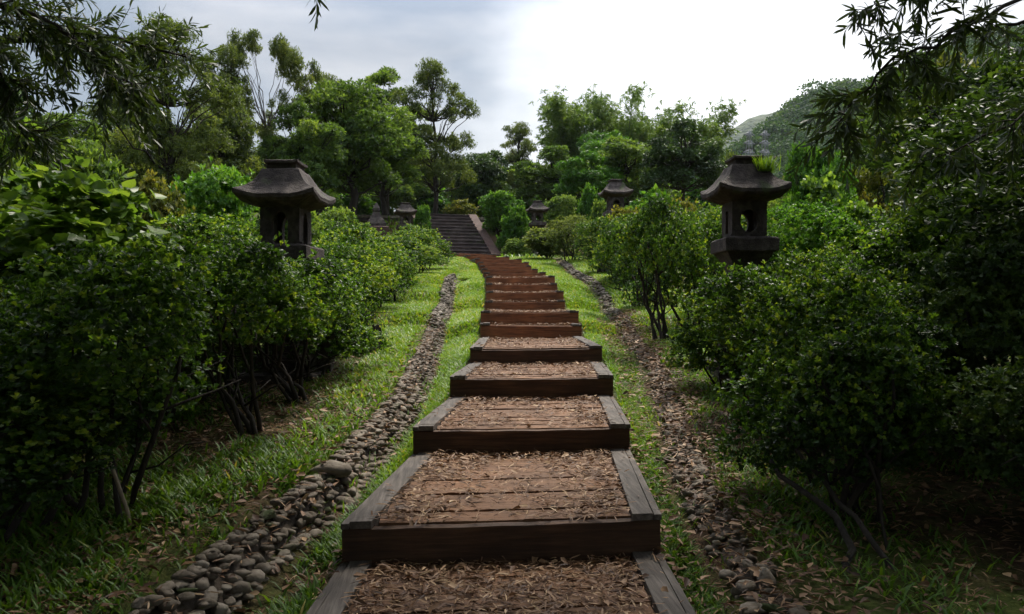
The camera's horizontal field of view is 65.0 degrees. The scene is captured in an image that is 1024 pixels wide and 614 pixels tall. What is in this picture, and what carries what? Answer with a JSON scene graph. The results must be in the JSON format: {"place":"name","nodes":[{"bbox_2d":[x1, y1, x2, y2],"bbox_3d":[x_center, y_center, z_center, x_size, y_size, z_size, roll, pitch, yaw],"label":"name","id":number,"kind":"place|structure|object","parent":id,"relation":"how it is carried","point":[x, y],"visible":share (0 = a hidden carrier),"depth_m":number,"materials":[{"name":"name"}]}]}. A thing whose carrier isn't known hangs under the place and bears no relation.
{"place":"outdoors","nodes":[
{"label":"outdoors","id":0,"kind":"place"},
{"bbox_2d":[0,213,1023,613],"bbox_3d":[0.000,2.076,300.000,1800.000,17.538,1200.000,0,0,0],"label":"ground","id":1,"kind":"structure","parent":0,"point":[1008,597],"depth_m":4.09,"materials":[{"name":"plant"}]},
{"bbox_2d":[0,74,63,230],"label":"tree","id":2,"kind":"object","parent":1,"relation":"on","point":[25,144],"visible":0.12,"depth_m":24.35,"materials":[{"name":"green plant"}]},
{"bbox_2d":[0,230,76,346],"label":"shrub","id":3,"kind":"object","parent":1,"relation":"on","point":[9,258],"visible":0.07,"depth_m":5.43,"materials":[{"name":"green plant"}]},
{"bbox_2d":[0,275,113,449],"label":"shrub","id":4,"kind":"object","parent":1,"relation":"on","point":[7,285],"visible":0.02,"depth_m":4.66,"materials":[{"name":"green plant"}]},
{"bbox_2d":[0,111,115,246],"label":"creeper bush","id":5,"kind":"object","parent":1,"relation":"on","point":[10,185],"visible":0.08,"depth_m":7.29,"materials":[{"name":"green plant"}]},
{"bbox_2d":[0,343,147,542],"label":"shrub","id":6,"kind":"object","parent":1,"relation":"on","point":[20,475],"visible":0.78,"depth_m":3.70,"materials":[{"name":"green plant"}]},
{"bbox_2d":[34,111,143,172],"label":"tree","id":7,"kind":"object","parent":1,"relation":"on","point":[91,138],"visible":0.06,"depth_m":25.35,"materials":[{"name":"green plant"}]},
{"bbox_2d":[54,136,141,226],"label":"bush","id":8,"kind":"object","parent":1,"relation":"on","point":[105,168],"visible":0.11,"depth_m":12.73,"materials":[{"name":"green plant"}]},
{"bbox_2d":[0,159,201,443],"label":"creeper bush","id":9,"kind":"object","parent":1,"relation":"on","point":[83,197],"visible":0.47,"depth_m":5.43,"materials":[{"name":"green plant"}]},
{"bbox_2d":[0,225,240,516],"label":"shrub","id":10,"kind":"object","parent":1,"relation":"on","point":[59,323],"visible":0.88,"depth_m":3.97,"materials":[{"name":"green plant"}]},
{"bbox_2d":[77,11,246,192],"bbox_3d":[-10.298,-4.953,23.675,3.415,7.468,5.350,0,0,10],"label":"tree","id":11,"kind":"object","parent":1,"relation":"on","point":[177,139],"visible":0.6,"depth_m":23.86,"materials":[{"name":"green plant"}]},
{"bbox_2d":[84,267,242,422],"bbox_3d":[-2.737,0.328,6.224,1.444,1.312,1.364,0,0,24],"label":"shrub","id":12,"kind":"object","parent":1,"relation":"on","point":[211,353],"visible":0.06,"depth_m":6.13,"materials":[{"name":"green plant"}]},
{"bbox_2d":[0,0,328,201],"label":"acacia tree","id":13,"kind":"object","parent":1,"relation":"on","point":[53,41],"visible":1,"depth_m":5.40,"materials":[{"name":"green plant"}]},
{"bbox_2d":[138,169,195,244],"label":"bush","id":14,"kind":"object","parent":1,"relation":"on","point":[172,202],"visible":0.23,"depth_m":14.68,"materials":[{"name":"green plant"}]},
{"bbox_2d":[148,208,254,280],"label":"shrub","id":15,"kind":"object","parent":1,"relation":"on","point":[192,232],"visible":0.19,"depth_m":9.48,"materials":[{"name":"green plant"}]},
{"bbox_2d":[168,156,257,246],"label":"bush","id":16,"kind":"object","parent":1,"relation":"on","point":[208,194],"visible":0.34,"depth_m":16.48,"materials":[{"name":"green plant"}]},
{"bbox_2d":[165,98,266,178],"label":"tree","id":17,"kind":"object","parent":1,"relation":"on","point":[237,122],"visible":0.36,"depth_m":29.54,"materials":[{"name":"green plant"}]},
{"bbox_2d":[153,273,286,403],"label":"shrub","id":18,"kind":"object","parent":1,"relation":"on","point":[237,350],"visible":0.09,"depth_m":7.03,"materials":[{"name":"green plant"}]},
{"bbox_2d":[202,42,255,225],"bbox_3d":[-11.514,-6.469,32.768,2.520,8.760,3.947,0,0,-30],"label":"tree","id":19,"kind":"object","parent":1,"relation":"on","point":[231,59],"visible":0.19,"depth_m":32.73,"materials":[{"name":"green plant"}]},
{"bbox_2d":[131,224,341,438],"bbox_3d":[-1.903,0.203,5.703,1.145,1.625,1.543,0,0,24],"label":"shrub","id":20,"kind":"object","parent":1,"relation":"on","point":[247,262],"visible":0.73,"depth_m":5.61,"materials":[{"name":"green plant"}]},
{"bbox_2d":[216,27,324,168],"bbox_3d":[-10.199,-6.902,34.169,4.526,9.714,2.063,0,0,-4],"label":"tree","id":21,"kind":"object","parent":1,"relation":"on","point":[283,52],"visible":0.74,"depth_m":33.94,"materials":[{"name":"green plant"}]},
{"bbox_2d":[240,207,325,245],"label":"bush","id":22,"kind":"object","parent":1,"relation":"on","point":[316,225],"visible":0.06,"depth_m":14.79,"materials":[{"name":"green plant"}]},
{"bbox_2d":[232,159,335,384],"bbox_3d":[-2.262,-0.144,8.050,0.802,2.618,0.806,0,0,3],"label":"stone lantern","id":23,"kind":"object","parent":1,"relation":"on","point":[279,192],"visible":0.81,"depth_m":7.84,"materials":[{"name":"stone"}]},
{"bbox_2d":[128,273,459,613],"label":"cobble gutter","id":24,"kind":"object","parent":1,"relation":"on","point":[255,568],"visible":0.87,"depth_m":4.35,"materials":[{"name":"stone"}]},
{"bbox_2d":[307,460,351,477],"bbox_3d":[-1.148,1.013,5.057,0.286,0.123,0.334,0,0,0],"label":"boulder","id":25,"kind":"object","parent":24,"relation":"on","point":[335,467],"visible":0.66,"depth_m":4.93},
{"bbox_2d":[224,244,364,405],"bbox_3d":[-1.878,0.179,6.839,1.216,1.458,1.639,0,0,-4],"label":"shrub","id":26,"kind":"object","parent":1,"relation":"on","point":[290,392],"visible":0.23,"depth_m":6.77,"materials":[{"name":"green plant"}]},
{"bbox_2d":[255,100,347,212],"bbox_3d":[-8.571,-5.242,33.019,3.422,6.505,4.505,0,0,-44],"label":"tree","id":27,"kind":"object","parent":1,"relation":"on","point":[301,147],"visible":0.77,"depth_m":32.42,"materials":[{"name":"green plant"}]},
{"bbox_2d":[265,260,394,382],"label":"shrub","id":28,"kind":"object","parent":1,"relation":"on","point":[366,332],"visible":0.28,"depth_m":7.73,"materials":[{"name":"green plant"}]},
{"bbox_2d":[316,206,359,241],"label":"bush","id":29,"kind":"object","parent":1,"relation":"on","point":[342,214],"visible":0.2,"depth_m":19.70,"materials":[{"name":"green plant"}]},
{"bbox_2d":[308,250,380,358],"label":"shrub","id":30,"kind":"object","parent":1,"relation":"on","point":[342,262],"visible":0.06,"depth_m":8.93,"materials":[{"name":"green plant"}]},
{"bbox_2d":[295,77,416,217],"bbox_3d":[-7.180,-6.612,36.117,6.160,7.382,5.234,0,0,13],"label":"tree","id":31,"kind":"object","parent":1,"relation":"on","point":[365,123],"visible":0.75,"depth_m":35.06,"materials":[{"name":"green plant"}]},
{"bbox_2d":[311,233,401,343],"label":"shrub","id":32,"kind":"object","parent":1,"relation":"on","point":[358,255],"visible":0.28,"depth_m":9.99,"materials":[{"name":"green plant"}]},
{"bbox_2d":[314,217,408,323],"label":"shrub","id":33,"kind":"object","parent":1,"relation":"on","point":[350,233],"visible":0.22,"depth_m":11.69,"materials":[{"name":"green plant"}]},
{"bbox_2d":[321,226,418,308],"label":"shrub","id":34,"kind":"object","parent":1,"relation":"on","point":[400,269],"visible":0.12,"depth_m":13.70,"materials":[{"name":"green plant"}]},
{"bbox_2d":[357,65,415,215],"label":"tree","id":35,"kind":"object","parent":1,"relation":"on","point":[383,76],"visible":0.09,"depth_m":47.36,"materials":[{"name":"green plant"}]},
{"bbox_2d":[347,128,430,214],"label":"tree","id":36,"kind":"object","parent":1,"relation":"on","point":[404,169],"visible":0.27,"depth_m":38.89,"materials":[{"name":"green plant"}]},
{"bbox_2d":[359,184,419,215],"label":"bush","id":37,"kind":"object","parent":1,"relation":"on","point":[401,192],"visible":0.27,"depth_m":51.98,"materials":[{"name":"green plant"}]},
{"bbox_2d":[376,245,423,301],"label":"shrub","id":38,"kind":"object","parent":1,"relation":"on","point":[411,258],"visible":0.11,"depth_m":15.82,"materials":[{"name":"green plant"}]},
{"bbox_2d":[382,232,439,278],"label":"shrub","id":39,"kind":"object","parent":1,"relation":"on","point":[405,242],"visible":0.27,"depth_m":17.60,"materials":[{"name":"green plant"}]},
{"bbox_2d":[396,105,441,204],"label":"tree","id":40,"kind":"object","parent":1,"relation":"on","point":[419,190],"visible":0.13,"depth_m":53.85,"materials":[{"name":"green plant"}]},
{"bbox_2d":[390,226,449,272],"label":"shrub","id":41,"kind":"object","parent":1,"relation":"on","point":[425,236],"visible":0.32,"depth_m":19.77,"materials":[{"name":"green plant"}]},
{"bbox_2d":[387,223,456,269],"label":"shrub","id":42,"kind":"object","parent":1,"relation":"on","point":[443,247],"visible":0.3,"depth_m":22.04,"materials":[{"name":"green plant"}]},
{"bbox_2d":[385,57,480,213],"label":"tree","id":43,"kind":"object","parent":1,"relation":"on","point":[435,164],"visible":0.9,"depth_m":43.87,"materials":[{"name":"green plant"}]},
{"bbox_2d":[411,214,502,256],"bbox_3d":[-2.605,-2.970,35.983,3.140,2.940,5.250,0,0,-16],"label":"stone stairway","id":44,"kind":"object","parent":1,"relation":"on","point":[468,234],"visible":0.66,"depth_m":35.96,"materials":[{"name":"stone"}]},
{"bbox_2d":[440,199,478,216],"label":"bush","id":45,"kind":"object","parent":1,"relation":"on","point":[461,207],"visible":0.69,"depth_m":41.61,"materials":[{"name":"green plant"}]},
{"bbox_2d":[442,149,517,216],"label":"tree","id":46,"kind":"object","parent":1,"relation":"on","point":[491,169],"visible":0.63,"depth_m":48.97,"materials":[{"name":"green plant"}]},
{"bbox_2d":[306,551,695,613],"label":"wooden step","id":47,"kind":"object","parent":1,"relation":"on","point":[339,585],"visible":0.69,"depth_m":3.58,"materials":[{"name":"brown wood"}]},
{"bbox_2d":[341,449,661,566],"bbox_3d":[0.020,1.219,4.957,1.869,0.347,1.919,-1,0,-5],"label":"wooden step","id":48,"kind":"object","parent":1,"relation":"on","point":[511,537],"visible":0.77,"depth_m":4.06,"materials":[{"name":"brown wood"}]},
{"bbox_2d":[477,189,525,234],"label":"bush","id":49,"kind":"object","parent":1,"relation":"on","point":[494,204],"visible":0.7,"depth_m":36.12,"materials":[{"name":"green plant"}]},
{"bbox_2d":[316,275,688,613],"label":"leaf litter","id":50,"kind":"object","parent":1,"relation":"on","point":[612,568],"visible":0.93,"depth_m":4.15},
{"bbox_2d":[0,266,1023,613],"bbox_3d":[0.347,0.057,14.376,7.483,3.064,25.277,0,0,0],"label":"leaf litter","id":51,"kind":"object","parent":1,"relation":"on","point":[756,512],"visible":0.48,"depth_m":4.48,"materials":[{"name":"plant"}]},
{"bbox_2d":[495,204,529,249],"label":"bush","id":52,"kind":"object","parent":1,"relation":"on","point":[515,219],"visible":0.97,"depth_m":34.49,"materials":[{"name":"green plant"}]},
{"bbox_2d":[496,121,537,204],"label":"tree","id":53,"kind":"object","parent":1,"relation":"on","point":[519,132],"visible":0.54,"depth_m":51.52,"materials":[{"name":"green plant"}]},
{"bbox_2d":[485,275,554,284],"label":"wooden step","id":54,"kind":"object","parent":1,"relation":"on","point":[528,280],"visible":0.64,"depth_m":18.60,"materials":[{"name":"brown wood"}]},
{"bbox_2d":[486,283,556,292],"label":"wooden step","id":55,"kind":"object","parent":1,"relation":"on","point":[529,288],"visible":0.52,"depth_m":17.90,"materials":[{"name":"brown wood"}]},
{"bbox_2d":[413,395,630,456],"bbox_3d":[0.138,1.034,6.862,1.858,0.348,1.971,0,0,-4],"label":"wooden step","id":56,"kind":"object","parent":1,"relation":"on","point":[523,438],"visible":0.73,"depth_m":5.92,"materials":[{"name":"brown wood"}]},
{"bbox_2d":[486,290,563,301],"bbox_3d":[0.240,-0.166,17.217,1.617,0.348,1.455,-1,0,-1],"label":"wooden step","id":57,"kind":"object","parent":1,"relation":"on","point":[556,295],"visible":0.66,"depth_m":16.50,"materials":[{"name":"brown wood"}]},
{"bbox_2d":[485,300,564,311],"bbox_3d":[0.265,0.036,16.267,1.620,0.348,0.554,-1,0,-2],"label":"wooden step","id":58,"kind":"object","parent":1,"relation":"on","point":[527,306],"visible":0.59,"depth_m":16.00,"materials":[{"name":"brown wood"}]},
{"bbox_2d":[481,310,578,324],"bbox_3d":[0.276,0.232,14.542,1.676,0.348,3.003,0,0,-2],"label":"wooden step","id":59,"kind":"object","parent":1,"relation":"on","point":[535,318],"visible":0.71,"depth_m":13.05,"materials":[{"name":"brown wood"}]},
{"bbox_2d":[480,322,581,338],"bbox_3d":[0.295,0.428,12.842,1.606,0.347,0.504,1,0,-2],"label":"wooden step","id":60,"kind":"object","parent":1,"relation":"on","point":[501,331],"visible":0.59,"depth_m":12.60,"materials":[{"name":"brown wood"}]},
{"bbox_2d":[450,361,613,400],"bbox_3d":[0.247,0.831,8.752,1.816,0.348,1.894,0,0,-3],"label":"wooden step","id":61,"kind":"object","parent":1,"relation":"on","point":[557,385],"visible":0.66,"depth_m":7.83,"materials":[{"name":"brown wood"}]},
{"bbox_2d":[470,336,602,364],"bbox_3d":[0.297,0.638,11.147,1.761,0.348,2.990,-1,0,-3],"label":"wooden step","id":62,"kind":"object","parent":1,"relation":"on","point":[558,353],"visible":0.66,"depth_m":9.68,"materials":[{"name":"brown wood"}]},
{"bbox_2d":[526,200,548,256],"bbox_3d":[1.075,-3.085,34.000,0.860,2.805,0.863,0,0,-10],"label":"stone lantern","id":63,"kind":"object","parent":1,"relation":"on","point":[537,208],"visible":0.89,"depth_m":33.75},
{"bbox_2d":[522,226,579,258],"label":"bush","id":64,"kind":"object","parent":1,"relation":"on","point":[534,238],"visible":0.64,"depth_m":29.63,"materials":[{"name":"green plant"}]},
{"bbox_2d":[511,145,591,211],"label":"tree","id":65,"kind":"object","parent":1,"relation":"on","point":[544,178],"visible":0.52,"depth_m":46.46,"materials":[{"name":"green plant"}]},
{"bbox_2d":[543,192,576,226],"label":"bush","id":66,"kind":"object","parent":1,"relation":"on","point":[557,206],"visible":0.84,"depth_m":36.55,"materials":[{"name":"green plant"}]},
{"bbox_2d":[542,212,593,261],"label":"shrub","id":67,"kind":"object","parent":1,"relation":"on","point":[560,234],"visible":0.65,"depth_m":26.89,"materials":[{"name":"green plant"}]},
{"bbox_2d":[529,83,635,201],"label":"bamboo clump","id":68,"kind":"object","parent":1,"relation":"on","point":[568,122],"visible":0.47,"depth_m":54.49,"materials":[{"name":"green plant"}]},
{"bbox_2d":[568,213,607,272],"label":"shrub","id":69,"kind":"object","parent":1,"relation":"on","point":[591,228],"visible":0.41,"depth_m":22.06,"materials":[{"name":"green plant"}]},
{"bbox_2d":[551,149,625,206],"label":"tree","id":70,"kind":"object","parent":1,"relation":"on","point":[596,176],"visible":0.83,"depth_m":41.45,"materials":[{"name":"green plant"}]},
{"bbox_2d":[576,182,603,253],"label":"bush","id":71,"kind":"object","parent":1,"relation":"on","point":[589,196],"visible":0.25,"depth_m":32.63,"materials":[{"name":"green plant"}]},
{"bbox_2d":[573,129,639,182],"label":"tree","id":72,"kind":"object","parent":1,"relation":"on","point":[598,139],"visible":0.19,"depth_m":51.31,"materials":[{"name":"green plant"}]},
{"bbox_2d":[598,179,633,271],"bbox_3d":[2.957,-2.223,23.000,0.868,2.832,0.871,0,0,-5],"label":"stone lantern","id":73,"kind":"object","parent":1,"relation":"on","point":[617,191],"visible":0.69,"depth_m":22.77,"materials":[{"name":"stone"}]},
{"bbox_2d":[591,213,653,306],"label":"shrub","id":74,"kind":"object","parent":1,"relation":"on","point":[624,280],"visible":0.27,"depth_m":14.95,"materials":[{"name":"green plant"}]},
{"bbox_2d":[584,81,665,170],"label":"bamboo clump","id":75,"kind":"object","parent":1,"relation":"on","point":[628,127],"visible":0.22,"depth_m":57.03,"materials":[{"name":"green plant"}]},
{"bbox_2d":[576,135,675,207],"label":"tree","id":76,"kind":"object","parent":1,"relation":"on","point":[617,152],"visible":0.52,"depth_m":43.23,"materials":[{"name":"green plant"}]},
{"bbox_2d":[599,183,720,341],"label":"shrub","id":77,"kind":"object","parent":1,"relation":"on","point":[651,214],"visible":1,"depth_m":10.77,"materials":[{"name":"green plant"}]},
{"bbox_2d":[618,203,725,327],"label":"shrub","id":78,"kind":"object","parent":1,"relation":"on","point":[711,225],"visible":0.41,"depth_m":11.95,"materials":[{"name":"green plant"}]},
{"bbox_2d":[557,260,808,613],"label":"cobble gutter","id":79,"kind":"object","parent":1,"relation":"on","point":[751,605],"visible":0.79,"depth_m":4.57,"materials":[{"name":"stone"}]},
{"bbox_2d":[639,118,726,204],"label":"tree","id":80,"kind":"object","parent":1,"relation":"on","point":[696,155],"visible":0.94,"depth_m":39.37,"materials":[{"name":"green plant"}]},
{"bbox_2d":[648,95,748,189],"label":"bamboo clump","id":81,"kind":"object","parent":1,"relation":"on","point":[714,129],"visible":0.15,"depth_m":59.17,"materials":[{"name":"green plant"}]},
{"bbox_2d":[658,266,772,394],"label":"shrub","id":82,"kind":"object","parent":1,"relation":"on","point":[691,344],"visible":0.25,"depth_m":7.49,"materials":[{"name":"green plant"}]},
{"bbox_2d":[700,155,791,383],"bbox_3d":[2.397,-0.247,8.300,0.729,2.592,0.732,0,0,-2],"label":"stone lantern","id":83,"kind":"object","parent":1,"relation":"on","point":[742,185],"visible":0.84,"depth_m":8.10,"materials":[{"name":"stone"}]},
{"bbox_2d":[682,259,816,408],"bbox_3d":[2.117,0.307,6.508,1.480,1.381,1.354,0,0,7],"label":"shrub","id":84,"kind":"object","parent":1,"relation":"on","point":[728,318],"visible":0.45,"depth_m":6.46,"materials":[{"name":"green plant"}]},
{"bbox_2d":[746,237,861,333],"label":"shrub","id":85,"kind":"object","parent":1,"relation":"on","point":[828,255],"visible":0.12,"depth_m":7.93,"materials":[{"name":"green plant"}]},
{"bbox_2d":[777,169,844,255],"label":"bush","id":86,"kind":"object","parent":1,"relation":"on","point":[826,188],"visible":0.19,"depth_m":11.36,"materials":[{"name":"green plant"}]},
{"bbox_2d":[765,192,870,283],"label":"shrub","id":87,"kind":"object","parent":1,"relation":"on","point":[814,226],"visible":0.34,"depth_m":9.90,"materials":[{"name":"green plant"}]},
{"bbox_2d":[776,141,863,243],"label":"tree","id":88,"kind":"object","parent":1,"relation":"on","point":[819,165],"visible":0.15,"depth_m":14.73,"materials":[{"name":"green plant"}]},
{"bbox_2d":[769,353,896,573],"bbox_3d":[1.633,0.784,3.848,0.448,1.168,1.115,0,0,0],"label":"sapling","id":89,"kind":"object","parent":1,"relation":"on","point":[846,537],"visible":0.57,"depth_m":3.95,"materials":[{"name":"brown plant"}]},
{"bbox_2d":[706,302,965,523],"bbox_3d":[1.851,0.600,4.434,1.283,1.260,1.173,0,0,-12],"label":"shrub","id":90,"kind":"object","parent":1,"relation":"on","point":[864,348],"visible":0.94,"depth_m":4.18,"materials":[{"name":"green plant"}]},
{"bbox_2d":[726,255,969,488],"bbox_3d":[1.952,0.436,4.816,1.254,1.524,1.443,0,0,21],"label":"shrub","id":91,"kind":"object","parent":1,"relation":"on","point":[845,295],"visible":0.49,"depth_m":4.72,"materials":[{"name":"green plant"}]},
{"bbox_2d":[713,267,988,422],"bbox_3d":[2.399,0.399,5.666,1.637,1.373,1.314,0,0,-27],"label":"shrub","id":92,"kind":"object","parent":1,"relation":"on","point":[722,395],"visible":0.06,"depth_m":5.60,"materials":[{"name":"green plant"}]},
{"bbox_2d":[828,196,885,251],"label":"bush","id":93,"kind":"object","parent":1,"relation":"on","point":[856,213],"visible":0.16,"depth_m":10.44,"materials":[{"name":"green plant"}]},
{"bbox_2d":[816,201,935,278],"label":"shrub","id":94,"kind":"object","parent":1,"relation":"on","point":[869,224],"visible":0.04,"depth_m":9.45,"materials":[{"name":"green plant"}]},
{"bbox_2d":[840,132,913,221],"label":"tree","id":95,"kind":"object","parent":1,"relation":"on","point":[867,178],"visible":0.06,"depth_m":16.96,"materials":[{"name":"green plant"}]},
{"bbox_2d":[861,49,935,208],"bbox_3d":[14.817,-3.117,30.016,3.111,13.267,4.096,0,0,-9],"label":"tree","id":96,"kind":"object","parent":1,"relation":"on","point":[887,195],"visible":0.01,"depth_m":29.87,"materials":[{"name":"green plant"}]},
{"bbox_2d":[783,0,1023,213],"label":"acacia tree","id":97,"kind":"object","parent":1,"relation":"on","point":[962,30],"visible":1,"depth_m":4.35,"materials":[{"name":"green plant"}]},
{"bbox_2d":[827,196,1013,408],"bbox_3d":[3.409,0.082,6.706,1.589,1.905,1.827,0,0,27],"label":"shrub","id":98,"kind":"object","parent":1,"relation":"on","point":[886,254],"visible":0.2,"depth_m":6.23,"materials":[{"name":"green plant"}]},
{"bbox_2d":[840,32,1023,361],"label":"tree","id":99,"kind":"object","parent":1,"relation":"on","point":[989,78],"visible":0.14,"depth_m":8.10,"materials":[{"name":"green plant"}]},
{"bbox_2d":[866,80,1023,408],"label":"tree","id":100,"kind":"object","parent":1,"relation":"on","point":[1000,212],"visible":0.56,"depth_m":5.60,"materials":[{"name":"green plant"}]},
{"bbox_2d":[880,49,1010,219],"bbox_3d":[8.398,-1.081,15.072,3.251,7.311,2.763,0,0,-32],"label":"tree","id":101,"kind":"object","parent":1,"relation":"on","point":[939,64],"visible":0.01,"depth_m":14.95,"materials":[{"name":"green plant"}]},
{"bbox_2d":[881,221,1023,466],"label":"shrub","id":102,"kind":"object","parent":1,"relation":"on","point":[962,296],"visible":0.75,"depth_m":4.86,"materials":[{"name":"green plant"}]},
{"bbox_2d":[928,355,1023,501],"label":"shrub","id":103,"kind":"object","parent":1,"relation":"on","point":[973,423],"visible":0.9,"depth_m":3.98,"materials":[{"name":"green plant"}]},
{"bbox_2d":[959,417,1023,484],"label":"shrub","id":104,"kind":"object","parent":1,"relation":"on","point":[983,467],"visible":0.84,"depth_m":3.90,"materials":[{"name":"green plant"}]},
{"bbox_2d":[0,0,1023,210],"label":"sky","id":105,"kind":"structure","parent":0,"point":[502,54],"materials":[{"name":"white"}]},
{"bbox_2d":[723,112,773,148],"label":"hill","id":106,"kind":"structure","parent":0,"point":[739,135],"depth_m":865.18,"materials":[{"name":"green plant"}]},
{"bbox_2d":[753,110,869,172],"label":"hill","id":107,"kind":"structure","parent":0,"point":[806,143],"depth_m":282.08,"materials":[{"name":"plant"}]},
{"bbox_2d":[721,22,1023,178],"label":"wooded hillside","id":108,"kind":"structure","parent":107,"relation":"on","point":[776,129],"depth_m":296.41,"materials":[{"name":"plant"}]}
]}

